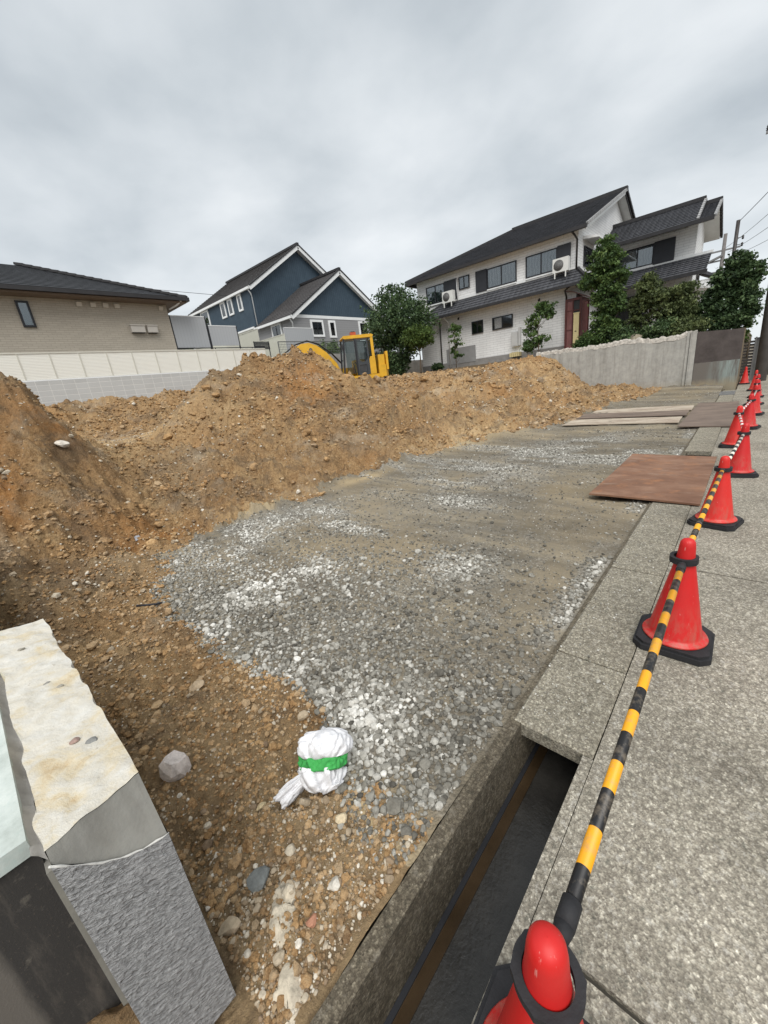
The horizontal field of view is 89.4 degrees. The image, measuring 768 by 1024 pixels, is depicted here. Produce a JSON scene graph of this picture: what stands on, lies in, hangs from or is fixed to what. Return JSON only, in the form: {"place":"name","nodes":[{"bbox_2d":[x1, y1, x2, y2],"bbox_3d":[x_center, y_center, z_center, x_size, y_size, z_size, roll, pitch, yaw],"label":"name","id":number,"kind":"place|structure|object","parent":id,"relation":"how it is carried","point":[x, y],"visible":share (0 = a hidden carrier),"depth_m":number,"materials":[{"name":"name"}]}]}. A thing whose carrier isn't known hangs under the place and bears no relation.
{"place":"outdoors","nodes":[
{"label":"outdoors","id":0,"kind":"place"},
{"bbox_2d":[0,344,698,1023],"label":"dirt ground","id":1,"kind":"structure","parent":0,"point":[26,430],"depth_m":5.27,"materials":[{"name":"brown soil"}]},
{"bbox_2d":[54,440,69,447],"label":"rock","id":2,"kind":"object","parent":1,"relation":"on","point":[62,443],"visible":1,"depth_m":5.63,"materials":[{"name":"white stone"}]},
{"bbox_2d":[0,625,127,1023],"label":"boundary wall","id":3,"kind":"structure","parent":1,"relation":"on","point":[54,968],"depth_m":1.07,"materials":[{"name":"grey concrete"}]},
{"bbox_2d":[23,371,208,405],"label":"block wall","id":4,"kind":"structure","parent":1,"relation":"on","point":[56,392],"depth_m":15.95,"materials":[{"name":"grey concrete"}]},
{"bbox_2d":[0,348,265,381],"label":"cream fence","id":5,"kind":"object","parent":4,"relation":"on","point":[34,366],"visible":0.86,"depth_m":15.93,"materials":[{"name":"white concrete"}]},
{"bbox_2d":[0,619,235,1023],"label":"cut wall","id":6,"kind":"structure","parent":1,"relation":"on","point":[135,905],"depth_m":1.01,"materials":[{"name":"grey stone"}]},
{"bbox_2d":[158,750,190,781],"bbox_3d":[-1.030,1.246,1.901,0.115,0.145,0.120,-2,19,15],"label":"rock","id":7,"kind":"object","parent":1,"relation":"on","point":[174,765],"visible":1,"depth_m":1.87,"materials":[{"name":"grey stone"}]},
{"bbox_2d":[189,680,204,690],"bbox_3d":[-1.242,1.156,2.581,0.082,0.059,0.102,9,24,41],"label":"rock","id":8,"kind":"object","parent":1,"relation":"on","point":[197,684],"visible":0.83,"depth_m":2.57,"materials":[{"name":"beige stone"}]},
{"bbox_2d":[218,916,240,936],"bbox_3d":[-0.548,1.479,1.383,0.078,0.051,0.050,-9,18,-7],"label":"rock","id":9,"kind":"object","parent":1,"relation":"on","point":[230,925],"visible":0.97,"depth_m":1.37,"materials":[{"name":"beige stone"}]},
{"bbox_2d":[246,865,269,892],"bbox_3d":[-0.495,1.437,1.518,0.077,0.039,0.091,-4,18,10],"label":"rock","id":10,"kind":"object","parent":1,"relation":"on","point":[256,879],"visible":0.98,"depth_m":1.51,"materials":[{"name":"grey stone"}]},
{"bbox_2d":[131,353,424,478],"bbox_3d":[-1.889,-2.952,10.353,4.852,2.782,8.966,9,24,41],"label":"rubble","id":11,"kind":"object","parent":1,"relation":"on","point":[306,432],"visible":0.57,"depth_m":9.65,"materials":[{"name":"brown stone"}]},
{"bbox_2d":[269,868,295,948],"bbox_3d":[-0.365,1.445,1.437,0.120,0.088,0.304,-10,18,-10],"label":"mortar lump","id":12,"kind":"object","parent":1,"relation":"on","point":[289,900],"visible":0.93,"depth_m":1.40,"materials":[{"name":"beige concrete"}]},
{"bbox_2d":[270,962,308,1023],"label":"mortar lump","id":13,"kind":"object","parent":1,"relation":"on","point":[289,988],"visible":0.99,"depth_m":1.21,"materials":[{"name":"beige concrete"}]},
{"bbox_2d":[284,843,295,855],"bbox_3d":[-0.387,1.399,1.605,0.043,0.032,0.045,9,24,41],"label":"rock","id":14,"kind":"object","parent":1,"relation":"on","point":[290,849],"visible":1,"depth_m":1.60,"materials":[{"name":"beige stone"}]},
{"bbox_2d":[305,913,316,927],"bbox_3d":[-0.252,1.428,1.353,0.041,0.040,0.032,-13,19,-17],"label":"rock","id":15,"kind":"object","parent":1,"relation":"on","point":[310,922],"visible":1,"depth_m":1.34,"materials":[{"name":"stone"}]},
{"bbox_2d":[273,726,352,809],"bbox_3d":[-0.314,1.185,1.829,0.247,0.284,0.404,5,22,33],"label":"cloth sack","id":16,"kind":"object","parent":1,"relation":"on","point":[322,755],"visible":1,"depth_m":1.78,"materials":[{"name":"white fabric"}]},
{"bbox_2d":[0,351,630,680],"bbox_3d":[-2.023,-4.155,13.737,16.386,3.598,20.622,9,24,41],"label":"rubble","id":17,"kind":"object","parent":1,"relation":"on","point":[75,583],"visible":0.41,"depth_m":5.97,"materials":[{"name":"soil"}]},
{"bbox_2d":[0,345,660,1023],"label":"rubble","id":18,"kind":"object","parent":1,"relation":"on","point":[210,901],"visible":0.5,"depth_m":2.40,"materials":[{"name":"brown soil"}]},
{"bbox_2d":[328,876,339,891],"bbox_3d":[-0.186,1.394,1.452,0.042,0.040,0.042,9,24,41],"label":"rock","id":19,"kind":"object","parent":1,"relation":"on","point":[333,884],"visible":1,"depth_m":1.45,"materials":[{"name":"white stone"}]},
{"bbox_2d":[285,331,388,380],"bbox_3d":[-2.349,-6.644,17.989,4.970,2.870,2.155,-11,18,-12],"label":"excavator","id":20,"kind":"object","parent":1,"relation":"on","point":[372,365],"visible":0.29,"depth_m":17.63,"materials":[{"name":"yellow paint"}]},
{"bbox_2d":[335,812,346,823],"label":"rock","id":21,"kind":"object","parent":1,"relation":"on","point":[340,818],"visible":0.97,"depth_m":1.65,"materials":[{"name":"beige stone"}]},
{"bbox_2d":[388,353,409,375],"bbox_3d":[0.261,-9.505,25.588,3.724,2.077,2.060,9,24,41],"label":"shrub","id":22,"kind":"object","parent":1,"relation":"on","point":[395,369],"visible":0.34,"depth_m":24.63,"materials":[{"name":"green plant"}]},
{"bbox_2d":[360,282,441,372],"bbox_3d":[1.068,-11.313,24.641,5.189,5.791,4.942,-5,18,7],"label":"evergreen tree","id":23,"kind":"object","parent":1,"relation":"on","point":[381,326],"visible":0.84,"depth_m":23.56,"materials":[{"name":"green plant"}]},
{"bbox_2d":[398,321,438,372],"bbox_3d":[2.084,-9.614,23.187,2.364,3.344,2.293,9,24,41],"label":"tree","id":24,"kind":"object","parent":1,"relation":"on","point":[418,338],"visible":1,"depth_m":22.64,"materials":[{"name":"green plant"}]},
{"bbox_2d":[536,330,697,388],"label":"retaining wall","id":25,"kind":"structure","parent":1,"relation":"on","point":[662,361],"depth_m":17.31,"materials":[{"name":"concrete"}]},
{"bbox_2d":[0,0,767,371],"label":"sky","id":26,"kind":"structure","parent":0,"point":[182,146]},
{"bbox_2d":[406,360,422,372],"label":"raised lot ground","id":27,"kind":"structure","parent":0,"point":[415,365],"depth_m":30.51,"materials":[{"name":"grey concrete"}]},
{"bbox_2d":[0,262,189,380],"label":"beige house","id":28,"kind":"structure","parent":27,"relation":"on","point":[42,309],"depth_m":16.61,"materials":[{"name":"tile"}]},
{"bbox_2d":[14,300,36,327],"bbox_3d":[-14.018,-7.742,15.187,0.072,0.940,0.400,9,24,41],"label":"window","id":29,"kind":"structure","parent":28,"relation":"in","point":[23,307],"depth_m":15.19,"materials":[{"name":"grey glass"}]},
{"bbox_2d":[169,315,211,349],"bbox_3d":[-9.772,-8.524,20.011,0.080,2.890,1.805,9,24,41],"label":"board screen","id":30,"kind":"object","parent":27,"relation":"on","point":[190,331],"visible":0.82,"depth_m":19.76,"materials":[{"name":"grey metal"}]},
{"bbox_2d":[207,325,240,348],"bbox_3d":[-8.592,-8.867,21.281,0.080,2.480,1.675,9,24,41],"label":"board screen","id":31,"kind":"object","parent":27,"relation":"on","point":[221,335],"visible":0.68,"depth_m":21.01,"materials":[{"name":"grey metal"}]},
{"bbox_2d":[226,328,260,348],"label":"wall","id":32,"kind":"structure","parent":27,"relation":"on","point":[247,339],"depth_m":24.34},
{"bbox_2d":[260,334,286,356],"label":"wall","id":33,"kind":"structure","parent":27,"relation":"on","point":[273,345],"depth_m":25.82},
{"bbox_2d":[187,242,379,369],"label":"blue house","id":34,"kind":"structure","parent":27,"relation":"on","point":[296,285],"depth_m":31.25,"materials":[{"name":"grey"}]},
{"bbox_2d":[219,301,227,318],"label":"window","id":35,"kind":"structure","parent":34,"relation":"in","point":[222,305],"depth_m":32.83,"materials":[{"name":"white glass"}]},
{"bbox_2d":[226,298,234,315],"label":"window","id":36,"kind":"structure","parent":34,"relation":"in","point":[229,301],"depth_m":32.02,"materials":[{"name":"white glass"}]},
{"bbox_2d":[271,322,282,336],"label":"window","id":37,"kind":"structure","parent":34,"relation":"in","point":[276,329],"depth_m":29.33,"materials":[{"name":"white glass"}]},
{"bbox_2d":[310,320,324,336],"bbox_3d":[-5.048,-13.951,29.495,0.072,1.180,1.250,9,24,41],"label":"window","id":38,"kind":"structure","parent":34,"relation":"in","point":[317,326],"depth_m":29.51,"materials":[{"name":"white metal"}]},
{"bbox_2d":[328,320,336,337],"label":"window","id":39,"kind":"structure","parent":34,"relation":"in","point":[331,324],"depth_m":30.51,"materials":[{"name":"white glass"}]},
{"bbox_2d":[283,327,314,352],"bbox_3d":[-5.512,-10.886,25.985,0.080,2.670,2.355,9,24,41],"label":"board screen","id":40,"kind":"object","parent":27,"relation":"on","point":[296,334],"visible":0.52,"depth_m":25.59,"materials":[{"name":"grey metal"}]},
{"bbox_2d":[316,339,342,353],"bbox_3d":[-3.735,-10.257,25.787,1.765,2.298,2.702,9,24,41],"label":"shrub","id":41,"kind":"object","parent":27,"relation":"on","point":[332,345],"visible":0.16,"depth_m":25.54,"materials":[{"name":"green plant"}]},
{"bbox_2d":[329,352,397,368],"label":"concrete wall","id":42,"kind":"structure","parent":27,"relation":"on","point":[350,358],"depth_m":25.15,"materials":[{"name":"grey concrete"}]},
{"bbox_2d":[277,341,382,354],"bbox_3d":[-2.439,-10.589,24.948,0.065,0.736,10.225,9,24,41],"label":"fence","id":43,"kind":"object","parent":42,"relation":"on","point":[324,345],"visible":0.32,"depth_m":23.95,"materials":[{"name":"grey metal"}]},
{"bbox_2d":[153,384,722,866],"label":"gravel ground","id":44,"kind":"structure","parent":0,"point":[581,542],"depth_m":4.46,"materials":[{"name":"grey gravel"}]},
{"bbox_2d":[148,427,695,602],"bbox_3d":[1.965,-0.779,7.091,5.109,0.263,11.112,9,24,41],"label":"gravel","id":45,"kind":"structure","parent":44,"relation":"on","point":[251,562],"depth_m":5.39,"materials":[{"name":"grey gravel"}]},
{"bbox_2d":[562,416,682,425],"bbox_3d":[6.584,-2.536,10.837,2.720,0.035,1.120,8,23,39],"label":"steel plate","id":46,"kind":"object","parent":44,"relation":"on","point":[653,420],"visible":1,"depth_m":10.68,"materials":[{"name":"metal"}]},
{"bbox_2d":[576,410,688,418],"bbox_3d":[7.362,-2.905,11.600,2.720,0.036,1.020,9,24,39],"label":"steel plate","id":47,"kind":"object","parent":44,"relation":"on","point":[637,414],"visible":1,"depth_m":11.49,"materials":[{"name":"metal"}]},
{"bbox_2d":[593,405,693,413],"bbox_3d":[8.209,-3.265,12.433,2.660,0.034,1.160,8,24,39],"label":"steel plate","id":48,"kind":"object","parent":44,"relation":"on","point":[667,408],"visible":0.87,"depth_m":12.31,"materials":[{"name":"metal"}]},
{"bbox_2d":[589,454,716,505],"bbox_3d":[4.068,-0.563,5.746,1.170,0.034,2.640,10,25,41],"label":"steel plate","id":49,"kind":"object","parent":44,"relation":"on","point":[678,479],"visible":1,"depth_m":5.47,"materials":[{"name":"brown metal"}]},
{"bbox_2d":[678,401,738,426],"bbox_3d":[8.826,-2.674,10.428,0.960,0.034,4.900,9,24,41],"label":"steel plate","id":50,"kind":"object","parent":44,"relation":"on","point":[713,414],"visible":0.94,"depth_m":9.94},
{"bbox_2d":[310,389,724,1023],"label":"gutter","id":51,"kind":"object","parent":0,"point":[432,945],"visible":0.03,"depth_m":1.57,"materials":[{"name":"concrete"}]},
{"bbox_2d":[514,651,625,763],"bbox_3d":[1.050,1.055,2.170,0.385,0.085,0.660,9,24,41],"label":"gutter lid","id":52,"kind":"object","parent":51,"relation":"on","point":[572,739],"visible":0.82,"depth_m":2.08,"materials":[{"name":"concrete"}]},
{"bbox_2d":[558,603,640,675],"bbox_3d":[1.495,0.850,2.634,0.385,0.085,0.660,10,24,41],"label":"gutter lid","id":53,"kind":"object","parent":51,"relation":"on","point":[617,638],"visible":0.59,"depth_m":2.57,"materials":[{"name":"concrete"}]},
{"bbox_2d":[590,567,662,615],"bbox_3d":[1.935,0.646,3.095,0.385,0.085,0.660,9,24,41],"label":"gutter lid","id":54,"kind":"object","parent":51,"relation":"on","point":[643,600],"visible":0.68,"depth_m":3.04,"materials":[{"name":"concrete"}]},
{"bbox_2d":[612,540,675,578],"bbox_3d":[2.385,0.435,3.561,0.385,0.085,0.660,10,24,41],"label":"gutter lid","id":55,"kind":"object","parent":51,"relation":"on","point":[659,554],"visible":0.73,"depth_m":3.50,"materials":[{"name":"concrete"}]},
{"bbox_2d":[628,518,683,546],"bbox_3d":[2.824,0.228,4.022,0.385,0.085,0.660,9,24,41],"label":"gutter lid","id":56,"kind":"object","parent":51,"relation":"on","point":[649,533],"visible":0.82,"depth_m":3.97,"materials":[{"name":"concrete"}]},
{"bbox_2d":[642,501,691,524],"bbox_3d":[3.270,0.022,4.486,0.385,0.085,0.660,9,24,41],"label":"gutter lid","id":57,"kind":"object","parent":51,"relation":"on","point":[680,511],"visible":0.73,"depth_m":4.43,"materials":[{"name":"concrete"}]},
{"bbox_2d":[685,444,714,455],"bbox_3d":[5.788,-1.147,7.111,0.385,0.085,0.660,9,24,42],"label":"gutter lid","id":58,"kind":"object","parent":51,"relation":"on","point":[700,449],"visible":0.82,"depth_m":6.96,"materials":[{"name":"concrete"}]},
{"bbox_2d":[689,438,716,443],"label":"gutter lid","id":59,"kind":"object","parent":51,"relation":"on","point":[703,440],"visible":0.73,"depth_m":7.51,"materials":[{"name":"concrete"}]},
{"bbox_2d":[693,432,718,438],"bbox_3d":[6.673,-1.561,8.044,0.385,0.085,0.660,9,24,41],"label":"gutter lid","id":60,"kind":"object","parent":51,"relation":"on","point":[706,435],"visible":0.77,"depth_m":7.99,"materials":[{"name":"concrete"}]},
{"bbox_2d":[697,427,720,433],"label":"gutter lid","id":61,"kind":"object","parent":51,"relation":"on","point":[709,429],"visible":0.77,"depth_m":8.47,"materials":[{"name":"concrete"}]},
{"bbox_2d":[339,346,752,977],"bbox_3d":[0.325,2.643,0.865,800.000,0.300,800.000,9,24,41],"label":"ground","id":62,"kind":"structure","parent":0,"point":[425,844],"depth_m":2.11,"materials":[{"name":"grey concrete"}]},
{"bbox_2d":[422,328,751,389],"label":"garden ground","id":63,"kind":"structure","parent":0,"point":[738,376],"depth_m":21.59,"materials":[{"name":"soil"}]},
{"bbox_2d":[446,323,464,367],"bbox_3d":[4.342,-9.915,23.420,1.030,2.842,0.859,9,24,41],"label":"sapling","id":64,"kind":"object","parent":63,"relation":"on","point":[454,328],"visible":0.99,"depth_m":23.20,"materials":[{"name":"green plant"}]},
{"bbox_2d":[519,340,537,353],"bbox_3d":[7.722,-8.564,20.727,0.895,1.173,0.898,9,24,41],"label":"shrub","id":65,"kind":"object","parent":63,"relation":"on","point":[526,347],"visible":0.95,"depth_m":20.62,"materials":[{"name":"green plant"}]},
{"bbox_2d":[522,300,558,351],"bbox_3d":[8.046,-9.300,20.137,1.866,2.951,1.134,5,22,33],"label":"sapling","id":66,"kind":"object","parent":63,"relation":"on","point":[545,309],"visible":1,"depth_m":20.01,"materials":[{"name":"green plant"}]},
{"bbox_2d":[405,185,722,371],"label":"white house","id":67,"kind":"structure","parent":63,"relation":"on","point":[501,284],"depth_m":21.52,"materials":[{"name":"paint"}]},
{"bbox_2d":[426,278,456,306],"bbox_3d":[3.614,-13.801,24.493,2.270,1.140,0.107,9,24,41],"label":"window","id":68,"kind":"structure","parent":67,"relation":"in","point":[433,294],"depth_m":24.66,"materials":[{"name":"grey glass"}]},
{"bbox_2d":[442,290,454,307],"bbox_3d":[3.985,-13.086,23.884,0.760,0.880,0.320,9,24,41],"label":"air conditioner","id":69,"kind":"object","parent":67,"relation":"on","point":[448,296],"visible":1,"depth_m":23.72,"materials":[{"name":"white metal"}]},
{"bbox_2d":[458,274,469,289],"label":"window","id":70,"kind":"structure","parent":67,"relation":"in","point":[463,281],"depth_m":23.35,"materials":[{"name":"grey glass"}]},
{"bbox_2d":[471,320,482,334],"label":"window","id":71,"kind":"structure","parent":67,"relation":"in","point":[477,326],"depth_m":23.67,"materials":[{"name":"black glass"}]},
{"bbox_2d":[475,260,516,292],"bbox_3d":[6.339,-13.347,22.085,2.460,1.140,0.107,9,24,41],"label":"window","id":72,"kind":"structure","parent":67,"relation":"in","point":[505,274],"depth_m":22.07,"materials":[{"name":"grey glass"}]},
{"bbox_2d":[492,314,512,330],"bbox_3d":[6.892,-11.048,22.604,1.250,0.670,0.072,9,24,41],"label":"window","id":73,"kind":"structure","parent":67,"relation":"in","point":[505,321],"depth_m":22.59,"materials":[{"name":"black glass"}]},
{"bbox_2d":[511,327,520,346],"bbox_3d":[7.591,-10.043,22.283,0.520,0.970,0.206,9,24,41],"label":"meter box","id":74,"kind":"object","parent":67,"relation":"attached to","point":[515,338],"visible":1,"depth_m":22.22,"materials":[{"name":"white plastic"}]},
{"bbox_2d":[525,242,570,279],"bbox_3d":[8.488,-12.990,20.186,2.280,1.140,0.107,9,24,41],"label":"window","id":75,"kind":"structure","parent":67,"relation":"in","point":[539,264],"depth_m":20.31,"materials":[{"name":"grey glass"}]},
{"bbox_2d":[552,255,569,278],"bbox_3d":[8.915,-12.265,19.528,0.760,0.880,0.320,9,24,41],"label":"air conditioner","id":76,"kind":"object","parent":67,"relation":"on","point":[561,264],"visible":1,"depth_m":19.37,"materials":[{"name":"white metal"}]},
{"bbox_2d":[573,312,579,342],"bbox_3d":[9.871,-9.280,19.970,0.300,1.790,0.060,9,24,41],"label":"yellow panel","id":77,"kind":"object","parent":67,"relation":"attached to","point":[576,325],"visible":0.88,"depth_m":19.88,"materials":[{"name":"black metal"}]},
{"bbox_2d":[583,245,592,266],"bbox_3d":[10.730,-13.335,20.368,0.072,0.900,1.500,9,24,41],"label":"window","id":78,"kind":"structure","parent":67,"relation":"in","point":[587,251],"depth_m":20.12,"materials":[{"name":"black glass"}]},
{"bbox_2d":[615,296,644,330],"bbox_3d":[14.498,-11.226,22.625,2.850,2.550,0.116,9,24,41],"label":"dark doorway","id":79,"kind":"structure","parent":67,"relation":"in","point":[624,315],"depth_m":22.72,"materials":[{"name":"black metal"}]},
{"bbox_2d":[620,236,675,269],"bbox_3d":[14.426,-14.130,21.410,2.620,1.080,0.107,9,24,41],"label":"window","id":80,"kind":"structure","parent":67,"relation":"in","point":[661,251],"depth_m":21.24,"materials":[{"name":"black glass"}]},
{"bbox_2d":[570,330,606,347],"bbox_3d":[10.141,-8.195,19.059,1.612,1.547,1.549,-7,18,1],"label":"shrub","id":81,"kind":"object","parent":63,"relation":"on","point":[584,340],"visible":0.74,"depth_m":18.76,"materials":[{"name":"green plant"}]},
{"bbox_2d":[576,233,633,344],"bbox_3d":[10.350,-10.083,18.383,2.288,5.382,1.787,1,20,24],"label":"conifer tree","id":82,"kind":"object","parent":63,"relation":"on","point":[605,267],"visible":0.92,"depth_m":17.91,"materials":[{"name":"green plant"}]},
{"bbox_2d":[605,324,639,342],"bbox_3d":[11.297,-7.957,18.090,1.408,1.430,1.472,-10,18,-9],"label":"shrub","id":83,"kind":"object","parent":63,"relation":"on","point":[624,334],"visible":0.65,"depth_m":17.79,"materials":[{"name":"green plant"}]},
{"bbox_2d":[624,268,672,331],"bbox_3d":[11.826,-8.922,17.414,1.880,3.447,1.411,9,24,41],"label":"broadleaf tree","id":84,"kind":"object","parent":63,"relation":"on","point":[652,293],"visible":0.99,"depth_m":17.04,"materials":[{"name":"green plant"}]},
{"bbox_2d":[637,316,678,338],"bbox_3d":[12.183,-7.861,17.308,1.866,1.525,1.607,9,24,41],"label":"shrub","id":85,"kind":"object","parent":63,"relation":"on","point":[657,328],"visible":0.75,"depth_m":16.98,"materials":[{"name":"green plant"}]},
{"bbox_2d":[655,280,701,329],"bbox_3d":[12.960,-8.611,17.130,1.760,2.772,1.576,9,24,41],"label":"broadleaf tree","id":86,"kind":"object","parent":63,"relation":"on","point":[684,298],"visible":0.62,"depth_m":16.58,"materials":[{"name":"green plant"}]},
{"bbox_2d":[665,314,715,336],"bbox_3d":[12.864,-7.615,16.478,1.483,1.414,1.558,-11,18,-11],"label":"shrub","id":87,"kind":"object","parent":63,"relation":"on","point":[698,323],"visible":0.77,"depth_m":16.25,"materials":[{"name":"green plant"}]},
{"bbox_2d":[691,328,744,390],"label":"stained wall","id":88,"kind":"structure","parent":63,"relation":"on","point":[717,357],"depth_m":15.49,"materials":[{"name":"metal"}]},
{"bbox_2d":[708,233,740,272],"bbox_3d":[24.049,-15.116,28.417,2.220,8.900,0.340,9,24,41],"label":"utility pole","id":89,"kind":"object","parent":63,"relation":"on","point":[722,255],"visible":0.36,"depth_m":27.27,"materials":[{"name":"concrete"}]},
{"bbox_2d":[693,249,767,331],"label":"evergreen tree","id":90,"kind":"object","parent":63,"relation":"on","point":[737,280],"visible":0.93,"depth_m":15.74,"materials":[{"name":"green plant"}]},
{"bbox_2d":[732,219,743,257],"bbox_3d":[14.871,-9.962,16.521,0.328,4.250,0.130,9,24,41],"label":"steel pole","id":91,"kind":"object","parent":63,"relation":"on","point":[736,237],"visible":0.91,"depth_m":16.05,"materials":[{"name":"grey metal"}]},
{"bbox_2d":[734,321,757,357],"bbox_3d":[15.123,-7.416,16.546,1.096,1.675,0.978,9,24,41],"label":"shrub","id":92,"kind":"object","parent":63,"relation":"on","point":[747,339],"visible":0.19,"depth_m":16.22,"materials":[{"name":"green plant"}]},
{"bbox_2d":[471,367,767,1023],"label":"pavement","id":93,"kind":"structure","parent":0,"point":[672,927],"depth_m":1.50,"materials":[{"name":"grey concrete"}]},
{"bbox_2d":[473,920,589,1023],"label":"traffic cone","id":94,"kind":"object","parent":93,"relation":"on","point":[545,968],"visible":0.89,"depth_m":0.76,"materials":[{"name":"red plastic"}]},
{"bbox_2d":[522,505,706,727],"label":"gravel","id":95,"kind":"structure","parent":93,"relation":"on","point":[597,680],"depth_m":2.73,"materials":[{"name":"grey gravel"}]},
{"bbox_2d":[632,538,714,666],"bbox_3d":[1.803,0.484,2.360,0.390,0.703,0.390,10,24,40],"label":"traffic cone","id":96,"kind":"object","parent":93,"relation":"on","point":[688,638],"visible":0.9,"depth_m":2.31,"materials":[{"name":"red plastic"}]},
{"bbox_2d":[510,555,698,1023],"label":"striped bar","id":97,"kind":"object","parent":96,"relation":"on","point":[567,916],"visible":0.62,"depth_m":0.96,"materials":[{"name":"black plastic"}]},
{"bbox_2d":[669,466,732,564],"bbox_3d":[2.567,-0.083,3.068,0.140,0.045,2.478,10,25,43],"label":"striped bar","id":98,"kind":"object","parent":96,"relation":"on","point":[698,524],"visible":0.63,"depth_m":2.79,"materials":[{"name":"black plastic"}]},
{"bbox_2d":[687,456,743,531],"bbox_3d":[3.390,-0.220,3.915,0.390,0.703,0.390,-18,21,-32],"label":"traffic cone","id":99,"kind":"object","parent":93,"relation":"on","point":[720,516],"visible":0.82,"depth_m":3.86,"materials":[{"name":"red plastic"}]},
{"bbox_2d":[714,433,750,471],"bbox_3d":[4.109,-0.740,4.541,0.140,0.045,2.280,11,25,44],"label":"striped bar","id":100,"kind":"object","parent":99,"relation":"on","point":[733,451],"visible":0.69,"depth_m":4.55,"materials":[{"name":"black plastic"}]},
{"bbox_2d":[718,406,742,447],"bbox_3d":[6.164,-1.498,6.780,0.390,0.703,0.390,12,26,43],"label":"traffic cone","id":101,"kind":"object","parent":93,"relation":"on","point":[731,438],"visible":0.74,"depth_m":6.76,"materials":[{"name":"red plastic"}]},
{"bbox_2d":[737,367,750,384],"bbox_3d":[15.331,-5.798,16.476,0.390,0.703,0.390,-23,23,-39],"label":"traffic cone","id":102,"kind":"object","parent":93,"relation":"on","point":[744,379],"visible":1,"depth_m":16.43,"materials":[{"name":"red plastic"}]},
{"bbox_2d":[730,423,758,477],"bbox_3d":[4.885,-0.857,5.301,0.390,0.703,0.390,5,21,31],"label":"traffic cone","id":103,"kind":"object","parent":93,"relation":"on","point":[740,463],"visible":0.74,"depth_m":5.24,"materials":[{"name":"red plastic"}]},
{"bbox_2d":[739,337,757,381],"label":"slatted gate","id":104,"kind":"structure","parent":93,"relation":"on","point":[744,356],"depth_m":17.17,"materials":[{"name":"metal"}]},
{"bbox_2d":[743,394,760,429],"bbox_3d":[7.603,-2.099,8.077,0.390,0.703,0.390,-18,21,-32],"label":"traffic cone","id":105,"kind":"object","parent":93,"relation":"on","point":[749,416],"visible":0.83,"depth_m":8.02,"materials":[{"name":"red plastic"}]},
{"bbox_2d":[748,337,759,379],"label":"gate pillar","id":106,"kind":"structure","parent":93,"relation":"on","point":[755,358],"depth_m":17.53,"materials":[{"name":"metal"}]},
{"bbox_2d":[752,385,764,415],"bbox_3d":[9.041,-2.731,9.466,0.390,0.703,0.390,-20,22,-34],"label":"traffic cone","id":107,"kind":"object","parent":93,"relation":"on","point":[758,412],"visible":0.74,"depth_m":9.39,"materials":[{"name":"red plastic"}]},
{"bbox_2d":[754,125,767,380],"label":"utility pole","id":108,"kind":"object","parent":93,"relation":"on","point":[761,366],"visible":0.75,"depth_m":16.61,"materials":[{"name":"concrete"}]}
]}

